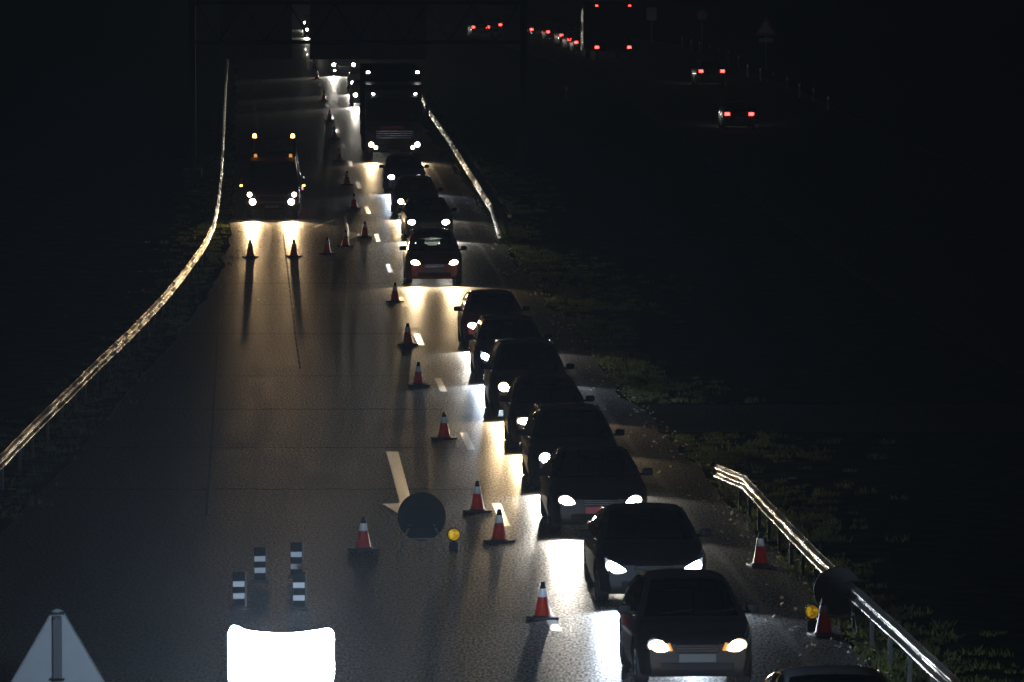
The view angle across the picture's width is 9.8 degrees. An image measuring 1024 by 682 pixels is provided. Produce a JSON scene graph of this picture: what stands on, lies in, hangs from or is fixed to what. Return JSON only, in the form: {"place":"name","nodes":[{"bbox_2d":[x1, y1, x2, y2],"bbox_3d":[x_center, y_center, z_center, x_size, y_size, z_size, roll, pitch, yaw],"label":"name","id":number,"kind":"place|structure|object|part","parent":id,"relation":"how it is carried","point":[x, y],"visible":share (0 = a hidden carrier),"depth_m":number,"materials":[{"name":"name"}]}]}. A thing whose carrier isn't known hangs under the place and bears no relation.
{"place":"outdoors","nodes":[
{"label":"outdoors","id":0,"kind":"place"},
{"bbox_2d":[0,0,868,681],"bbox_3d":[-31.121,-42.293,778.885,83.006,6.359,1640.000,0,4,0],"label":"road","id":1,"kind":"structure","parent":0,"point":[126,558],"depth_m":108.40,"materials":[{"name":"grey asphalt"}]},
{"bbox_2d":[11,609,104,681],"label":"triangle road sign","id":2,"kind":"object","parent":1,"relation":"on","point":[57,652],"visible":1,"depth_m":79.29,"materials":[{"name":"metal"}]},
{"bbox_2d":[229,571,247,609],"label":"marker post","id":3,"kind":"object","parent":1,"relation":"on","point":[239,593],"visible":1,"depth_m":94.44,"materials":[{"name":"black plastic"}]},
{"bbox_2d":[225,59,271,681],"bbox_3d":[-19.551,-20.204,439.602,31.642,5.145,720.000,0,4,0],"label":"edge marking","id":4,"kind":"object","parent":1,"relation":"on","point":[252,467],"visible":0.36,"depth_m":128.86,"materials":[{"name":"grey paint"}]},
{"bbox_2d":[242,240,258,257],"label":"traffic cone","id":5,"kind":"object","parent":1,"relation":"on","point":[250,253],"visible":1,"depth_m":201.63,"materials":[{"name":"plastic"}]},
{"bbox_2d":[251,546,268,583],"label":"marker post","id":6,"kind":"object","parent":1,"relation":"on","point":[260,565],"visible":1,"depth_m":98.42,"materials":[{"name":"black plastic"}]},
{"bbox_2d":[75,233,457,515],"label":"tar seam","id":7,"kind":"object","parent":1,"relation":"on","point":[209,465],"visible":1,"depth_m":131.35,"materials":[{"name":"black asphalt"}]},
{"bbox_2d":[239,134,305,217],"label":"service truck","id":8,"kind":"object","parent":1,"relation":"on","point":[272,183],"visible":1,"depth_m":224.38,"materials":[{"name":"black paint"}]},
{"bbox_2d":[97,286,452,445],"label":"road patch","id":9,"kind":"object","parent":1,"relation":"on","point":[346,389],"visible":0.95,"depth_m":145.77,"materials":[{"name":"grey asphalt"}]},
{"bbox_2d":[397,323,417,344],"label":"traffic cone","id":10,"kind":"object","parent":9,"relation":"on","point":[407,339],"visible":1,"depth_m":159.47,"materials":[{"name":"plastic"}]},
{"bbox_2d":[408,362,429,385],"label":"traffic cone","id":11,"kind":"object","parent":9,"relation":"on","point":[418,379],"visible":1,"depth_m":144.25,"materials":[{"name":"plastic"}]},
{"bbox_2d":[431,412,456,439],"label":"traffic cone","id":12,"kind":"object","parent":9,"relation":"on","point":[444,434],"visible":1,"depth_m":128.19,"materials":[{"name":"plastic"}]},
{"bbox_2d":[229,626,333,681],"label":"light trailer","id":13,"kind":"object","parent":1,"relation":"on","point":[271,657],"visible":1,"depth_m":65.50,"materials":[{"name":"white"}]},
{"bbox_2d":[286,239,301,256],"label":"traffic cone","id":14,"kind":"object","parent":1,"relation":"on","point":[293,252],"visible":1,"depth_m":201.98,"materials":[{"name":"plastic"}]},
{"bbox_2d":[288,541,303,577],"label":"marker post","id":15,"kind":"object","parent":1,"relation":"on","point":[296,556],"visible":0.81,"depth_m":99.24,"materials":[{"name":"black plastic"}]},
{"bbox_2d":[290,571,307,610],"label":"marker post","id":16,"kind":"object","parent":1,"relation":"on","point":[298,590],"visible":1,"depth_m":94.34,"materials":[{"name":"black plastic"}]},
{"bbox_2d":[299,13,309,29],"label":"hatchback car","id":17,"kind":"object","parent":1,"relation":"on","point":[305,17],"visible":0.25,"depth_m":533.71,"materials":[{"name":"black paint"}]},
{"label":"rear window","id":18,"kind":"part","parent":17,"relation":"part of","materials":[{"name":"black glass"}]},
{"bbox_2d":[302,19,309,36],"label":"hatchback car","id":19,"kind":"object","parent":1,"relation":"on","point":[306,25],"visible":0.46,"depth_m":494.58,"materials":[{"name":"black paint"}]},
{"bbox_2d":[278,288,341,511],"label":"worn road marking","id":20,"kind":"object","parent":1,"relation":"on","point":[324,477],"visible":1,"depth_m":119.32,"materials":[{"name":"grey paint"}]},
{"bbox_2d":[319,91,327,100],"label":"traffic cone","id":21,"kind":"object","parent":1,"relation":"on","point":[323,97],"visible":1,"depth_m":337.90,"materials":[{"name":"plastic"}]},
{"bbox_2d":[319,237,334,253],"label":"traffic cone","id":22,"kind":"object","parent":1,"relation":"on","point":[327,250],"visible":1,"depth_m":203.40,"materials":[{"name":"plastic"}]},
{"bbox_2d":[324,110,334,120],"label":"traffic cone","id":23,"kind":"object","parent":1,"relation":"on","point":[329,118],"visible":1,"depth_m":310.04,"materials":[{"name":"plastic"}]},
{"bbox_2d":[329,127,339,138],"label":"traffic cone","id":24,"kind":"object","parent":1,"relation":"on","point":[334,136],"visible":1,"depth_m":288.30,"materials":[{"name":"plastic"}]},
{"bbox_2d":[333,148,344,160],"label":"traffic cone","id":25,"kind":"object","parent":1,"relation":"on","point":[339,157],"visible":1,"depth_m":265.58,"materials":[{"name":"plastic"}]},
{"bbox_2d":[329,59,357,75],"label":"offroad car","id":26,"kind":"object","parent":1,"relation":"on","point":[341,65],"visible":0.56,"depth_m":380.89,"materials":[{"name":"black paint"}]},
{"bbox_2d":[338,230,353,246],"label":"traffic cone","id":27,"kind":"object","parent":1,"relation":"on","point":[345,242],"visible":1,"depth_m":207.71,"materials":[{"name":"plastic"}]},
{"bbox_2d":[340,171,352,184],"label":"traffic cone","id":28,"kind":"object","parent":1,"relation":"on","point":[346,181],"visible":1,"depth_m":246.60,"materials":[{"name":"plastic"}]},
{"bbox_2d":[344,67,359,92],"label":"hatchback car","id":29,"kind":"object","parent":1,"relation":"on","point":[353,75],"visible":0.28,"depth_m":350.78,"materials":[{"name":"black paint"}]},
{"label":"rear window","id":30,"kind":"part","parent":29,"relation":"part of","materials":[{"name":"black glass"}]},
{"bbox_2d":[347,79,359,105],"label":"hatchback car","id":31,"kind":"object","parent":1,"relation":"on","point":[354,92],"visible":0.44,"depth_m":329.96,"materials":[{"name":"black paint"}]},
{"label":"rear window","id":32,"kind":"part","parent":31,"relation":"part of","materials":[{"name":"black glass"}]},
{"bbox_2d":[347,193,360,208],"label":"traffic cone","id":33,"kind":"object","parent":1,"relation":"on","point":[353,204],"visible":1,"depth_m":230.46,"materials":[{"name":"plastic"}]},
{"bbox_2d":[314,215,409,512],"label":"arrow marking","id":34,"kind":"object","parent":1,"relation":"on","point":[397,473],"visible":0.69,"depth_m":119.78,"materials":[{"name":"white paint"}]},
{"bbox_2d":[348,517,378,551],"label":"traffic cone","id":35,"kind":"object","parent":1,"relation":"on","point":[363,542],"visible":1,"depth_m":103.93,"materials":[{"name":"plastic"}]},
{"bbox_2d":[358,221,371,237],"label":"traffic cone","id":36,"kind":"object","parent":1,"relation":"on","point":[364,234],"visible":1,"depth_m":212.84,"materials":[{"name":"plastic"}]},
{"bbox_2d":[360,63,428,159],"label":"lorry","id":37,"kind":"object","parent":1,"relation":"on","point":[391,106],"visible":0.99,"depth_m":265.67,"materials":[{"name":"black paint"}]},
{"bbox_2d":[386,282,403,301],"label":"traffic cone","id":38,"kind":"object","parent":1,"relation":"on","point":[394,297],"visible":1,"depth_m":178.46,"materials":[{"name":"plastic"}]},
{"bbox_2d":[379,154,428,191],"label":"hatchback car","id":39,"kind":"object","parent":1,"relation":"on","point":[394,166],"visible":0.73,"depth_m":242.11,"materials":[{"name":"black paint"}]},
{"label":"rear window","id":40,"kind":"part","parent":39,"relation":"part of","materials":[{"name":"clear glass"}]},
{"bbox_2d":[387,175,442,216],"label":"estate car","id":41,"kind":"object","parent":1,"relation":"on","point":[404,188],"visible":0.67,"depth_m":225.92,"materials":[{"name":"grey paint"}]},
{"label":"rear window","id":42,"kind":"part","parent":41,"relation":"part of","materials":[{"name":"black glass"}]},
{"bbox_2d":[397,492,445,551],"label":"round road sign","id":43,"kind":"object","parent":1,"relation":"on","point":[421,516],"visible":1,"depth_m":103.85,"materials":[{"name":"metal"}]},
{"bbox_2d":[292,26,560,630],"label":"lane marking","id":44,"kind":"object","parent":1,"relation":"on","point":[553,624],"visible":0.73,"depth_m":143.01,"materials":[{"name":"white paint"}]},
{"bbox_2d":[397,196,456,238],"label":"saloon car","id":45,"kind":"object","parent":1,"relation":"on","point":[417,212],"visible":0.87,"depth_m":211.85,"materials":[{"name":"black paint"}]},
{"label":"rear window","id":46,"kind":"part","parent":45,"relation":"part of","materials":[{"name":"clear glass"}]},
{"bbox_2d":[399,228,466,283],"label":"family car","id":47,"kind":"object","parent":1,"relation":"on","point":[442,259],"visible":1,"depth_m":187.26,"materials":[{"name":"red paint"}]},
{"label":"side window","id":48,"kind":"part","parent":47,"relation":"part of","materials":[{"name":"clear glass"}]},
{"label":"rear window","id":49,"kind":"part","parent":47,"relation":"part of","materials":[{"name":"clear glass"}]},
{"bbox_2d":[447,527,460,551],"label":"warning lamp","id":50,"kind":"object","parent":1,"relation":"on","point":[453,534],"visible":1,"depth_m":103.74,"materials":[{"name":"yellow plastic"}]},
{"bbox_2d":[463,481,491,512],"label":"traffic cone","id":51,"kind":"object","parent":1,"relation":"on","point":[477,505],"visible":1,"depth_m":111.18,"materials":[{"name":"plastic"}]},
{"bbox_2d":[454,289,529,347],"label":"hatchback car","id":52,"kind":"object","parent":1,"relation":"on","point":[473,306],"visible":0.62,"depth_m":159.46,"materials":[{"name":"red paint"}]},
{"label":"side window","id":53,"kind":"part","parent":52,"relation":"part of","materials":[{"name":"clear glass"}]},
{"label":"rear window","id":54,"kind":"part","parent":52,"relation":"part of","materials":[{"name":"black glass"}]},
{"bbox_2d":[483,509,514,542],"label":"traffic cone","id":55,"kind":"object","parent":1,"relation":"on","point":[499,535],"visible":1,"depth_m":105.42,"materials":[{"name":"plastic"}]},
{"bbox_2d":[466,314,551,379],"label":"estate car","id":56,"kind":"object","parent":1,"relation":"on","point":[488,330],"visible":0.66,"depth_m":147.85,"materials":[{"name":"blue paint"}]},
{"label":"side window","id":57,"kind":"part","parent":56,"relation":"part of","materials":[{"name":"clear glass"}]},
{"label":"rear window","id":58,"kind":"part","parent":56,"relation":"part of","materials":[{"name":"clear glass"}]},
{"bbox_2d":[481,337,573,415],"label":"family car","id":59,"kind":"object","parent":1,"relation":"on","point":[509,360],"visible":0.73,"depth_m":136.03,"materials":[{"name":"grey paint"}]},
{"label":"side window","id":60,"kind":"part","parent":59,"relation":"part of","materials":[{"name":"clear glass"}]},
{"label":"rear window","id":61,"kind":"part","parent":59,"relation":"part of","materials":[{"name":"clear glass"}]},
{"bbox_2d":[527,581,558,619],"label":"traffic cone","id":62,"kind":"object","parent":1,"relation":"on","point":[542,611],"visible":1,"depth_m":93.09,"materials":[{"name":"plastic"}]},
{"bbox_2d":[499,373,594,448],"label":"hatchback car","id":63,"kind":"object","parent":1,"relation":"on","point":[523,396],"visible":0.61,"depth_m":127.08,"materials":[{"name":"grey paint"}]},
{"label":"side window","id":64,"kind":"part","parent":63,"relation":"part of","materials":[{"name":"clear glass"}]},
{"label":"rear window","id":65,"kind":"part","parent":63,"relation":"part of","materials":[{"name":"black glass"}]},
{"bbox_2d":[308,4,814,664],"bbox_3d":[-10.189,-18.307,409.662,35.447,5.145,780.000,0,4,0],"label":"edge marking","id":66,"kind":"object","parent":1,"relation":"on","point":[756,596],"visible":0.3,"depth_m":117.04,"materials":[{"name":"grey paint"}]},
{"bbox_2d":[518,402,624,487],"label":"estate car","id":67,"kind":"object","parent":1,"relation":"on","point":[547,430],"visible":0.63,"depth_m":117.75,"materials":[{"name":"black paint"}]},
{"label":"side window","id":68,"kind":"part","parent":67,"relation":"part of","materials":[{"name":"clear glass"}]},
{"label":"rear window","id":69,"kind":"part","parent":67,"relation":"part of","materials":[{"name":"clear glass"}]},
{"bbox_2d":[536,445,652,531],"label":"saloon car","id":70,"kind":"object","parent":1,"relation":"on","point":[581,484],"visible":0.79,"depth_m":107.52,"materials":[{"name":"black paint"}]},
{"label":"side window","id":71,"kind":"part","parent":70,"relation":"part of","materials":[{"name":"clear glass"}]},
{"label":"rear window","id":72,"kind":"part","parent":70,"relation":"part of","materials":[{"name":"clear glass"}]},
{"bbox_2d":[581,502,711,600],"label":"saloon car","id":73,"kind":"object","parent":1,"relation":"on","point":[624,544],"visible":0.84,"depth_m":96.07,"materials":[{"name":"black paint"}]},
{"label":"side window","id":74,"kind":"part","parent":73,"relation":"part of","materials":[{"name":"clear glass"}]},
{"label":"rear window","id":75,"kind":"part","parent":73,"relation":"part of","materials":[{"name":"black glass"}]},
{"bbox_2d":[446,190,891,676],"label":"leaf litter","id":76,"kind":"object","parent":1,"relation":"on","point":[781,597],"visible":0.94,"depth_m":122.70,"materials":[{"name":"brown plant"}]},
{"bbox_2d":[617,568,758,681],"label":"hatchback car","id":77,"kind":"object","parent":1,"relation":"on","point":[680,622],"visible":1,"depth_m":84.56,"materials":[{"name":"black paint"}]},
{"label":"side window","id":78,"kind":"part","parent":77,"relation":"part of","materials":[{"name":"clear glass"}]},
{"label":"rear window","id":79,"kind":"part","parent":77,"relation":"part of","materials":[{"name":"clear glass"}]},
{"bbox_2d":[746,532,773,567],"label":"traffic cone","id":80,"kind":"object","parent":1,"relation":"on","point":[760,558],"visible":1,"depth_m":101.18,"materials":[{"name":"plastic"}]},
{"bbox_2d":[804,603,818,630],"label":"warning lamp","id":81,"kind":"object","parent":1,"relation":"on","point":[811,611],"visible":1,"depth_m":91.43,"materials":[{"name":"yellow plastic"}]},
{"bbox_2d":[807,598,839,637],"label":"traffic cone","id":82,"kind":"object","parent":1,"relation":"on","point":[823,628],"visible":1,"depth_m":90.70,"materials":[{"name":"plastic"}]},
{"bbox_2d":[765,665,887,681],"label":"saloon car","id":83,"kind":"object","parent":1,"relation":"on","point":[830,673],"visible":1,"depth_m":74.82,"materials":[{"name":"grey paint"}]},
{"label":"rear window","id":84,"kind":"part","parent":83,"relation":"part of","materials":[{"name":"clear glass"}]},
{"bbox_2d":[813,567,861,631],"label":"round road sign","id":85,"kind":"object","parent":1,"relation":"on","point":[831,587],"visible":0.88,"depth_m":91.53,"materials":[{"name":"metal"}]},
{"bbox_2d":[0,0,1023,681],"bbox_3d":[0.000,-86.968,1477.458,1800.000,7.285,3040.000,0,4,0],"label":"ground","id":86,"kind":"structure","parent":0,"point":[94,134],"depth_m":217.44,"materials":[{"name":"soil"}]},
{"bbox_2d":[0,59,227,489],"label":"guard rail","id":87,"kind":"object","parent":86,"relation":"on","point":[27,434],"visible":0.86,"depth_m":148.46,"materials":[{"name":"metal"}]},
{"bbox_2d":[0,152,244,534],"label":"grass verge","id":88,"kind":"object","parent":86,"relation":"on","point":[81,428],"depth_m":159.48,"materials":[{"name":"green plant"}]},
{"bbox_2d":[182,0,532,176],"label":"sign gantry","id":89,"kind":"object","parent":86,"relation":"on","point":[344,29],"visible":1,"depth_m":252.77,"materials":[{"name":"grey metal"}]},
{"bbox_2d":[422,94,499,240],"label":"guard rail","id":90,"kind":"object","parent":86,"relation":"on","point":[481,196],"visible":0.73,"depth_m":250.09,"materials":[{"name":"metal"}]},
{"bbox_2d":[426,92,511,235],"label":"guard rail","id":91,"kind":"object","parent":86,"relation":"on","point":[504,215],"visible":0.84,"depth_m":248.11,"materials":[{"name":"metal"}]},
{"bbox_2d":[696,9,707,49],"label":"round road sign","id":92,"kind":"object","parent":86,"relation":"on","point":[701,15],"visible":1,"depth_m":448.14,"materials":[{"name":"metal"}]},
{"bbox_2d":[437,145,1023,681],"bbox_3d":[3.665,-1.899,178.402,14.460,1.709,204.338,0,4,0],"label":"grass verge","id":93,"kind":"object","parent":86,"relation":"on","point":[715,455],"depth_m":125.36,"materials":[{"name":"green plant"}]},
{"bbox_2d":[755,17,776,68],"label":"triangle road sign","id":94,"kind":"object","parent":86,"relation":"on","point":[766,28],"visible":1,"depth_m":393.90,"materials":[{"name":"metal"}]},
{"bbox_2d":[714,464,960,681],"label":"guard rail","id":95,"kind":"object","parent":86,"relation":"on","point":[924,659],"visible":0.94,"depth_m":93.74,"materials":[{"name":"metal"}]},
{"bbox_2d":[426,0,1023,376],"bbox_3d":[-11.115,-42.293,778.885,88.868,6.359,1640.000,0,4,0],"label":"road","id":96,"kind":"structure","parent":0,"point":[935,239],"depth_m":246.22,"materials":[{"name":"grey asphalt"}]},
{"bbox_2d":[466,19,490,36],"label":"hatchback car","id":97,"kind":"object","parent":96,"relation":"on","point":[477,27],"visible":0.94,"depth_m":496.92,"materials":[{"name":"black paint"}]},
{"bbox_2d":[483,17,502,33],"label":"estate car","id":98,"kind":"object","parent":96,"relation":"on","point":[496,25],"visible":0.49,"depth_m":508.58,"materials":[{"name":"black paint"}]},
{"bbox_2d":[527,21,545,38],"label":"hatchback car","id":99,"kind":"object","parent":96,"relation":"on","point":[533,28],"visible":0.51,"depth_m":486.60,"materials":[{"name":"black paint"}]},
{"bbox_2d":[540,23,562,41],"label":"hatchback car","id":100,"kind":"object","parent":96,"relation":"on","point":[547,31],"visible":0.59,"depth_m":477.08,"materials":[{"name":"black paint"}]},
{"bbox_2d":[553,26,576,45],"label":"estate car","id":101,"kind":"object","parent":96,"relation":"on","point":[560,31],"visible":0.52,"depth_m":463.74,"materials":[{"name":"black paint"}]},
{"bbox_2d":[561,31,580,49],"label":"saloon car","id":102,"kind":"object","parent":96,"relation":"on","point":[566,41],"visible":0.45,"depth_m":447.95,"materials":[{"name":"black paint"}]},
{"bbox_2d":[568,33,590,52],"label":"hatchback car","id":103,"kind":"object","parent":96,"relation":"on","point":[575,42],"visible":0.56,"depth_m":436.43,"materials":[{"name":"black paint"}]},
{"bbox_2d":[577,2,630,60],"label":"lorry","id":104,"kind":"object","parent":96,"relation":"on","point":[605,26],"visible":1,"depth_m":413.24,"materials":[{"name":"black paint"}]},
{"bbox_2d":[646,8,656,43],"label":"panel road sign","id":105,"kind":"object","parent":96,"relation":"on","point":[651,14],"visible":1,"depth_m":468.51,"materials":[{"name":"metal"}]},
{"bbox_2d":[690,59,725,85],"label":"family car","id":106,"kind":"object","parent":96,"relation":"on","point":[708,71],"visible":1,"depth_m":361.10,"materials":[{"name":"black paint"}]},
{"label":"side window","id":107,"kind":"part","parent":106,"relation":"part of","materials":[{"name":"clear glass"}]},
{"bbox_2d":[716,100,755,129],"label":"hatchback car","id":108,"kind":"object","parent":96,"relation":"on","point":[736,112],"visible":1,"depth_m":298.24,"materials":[{"name":"black paint"}]},
{"bbox_2d":[798,83,799,97],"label":"reflector post","id":109,"kind":"object","parent":96,"relation":"on","point":[798,90],"visible":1,"depth_m":343.24,"materials":[{"name":"grey"}]},
{"bbox_2d":[827,96,828,110],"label":"reflector post","id":110,"kind":"object","parent":96,"relation":"on","point":[827,103],"visible":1,"depth_m":323.12,"materials":[{"name":"grey"}]},
{"bbox_2d":[638,405,1023,431],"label":"crossing pavement","id":111,"kind":"structure","parent":0,"point":[846,418],"depth_m":134.17,"materials":[{"name":"grey asphalt"}]}
]}

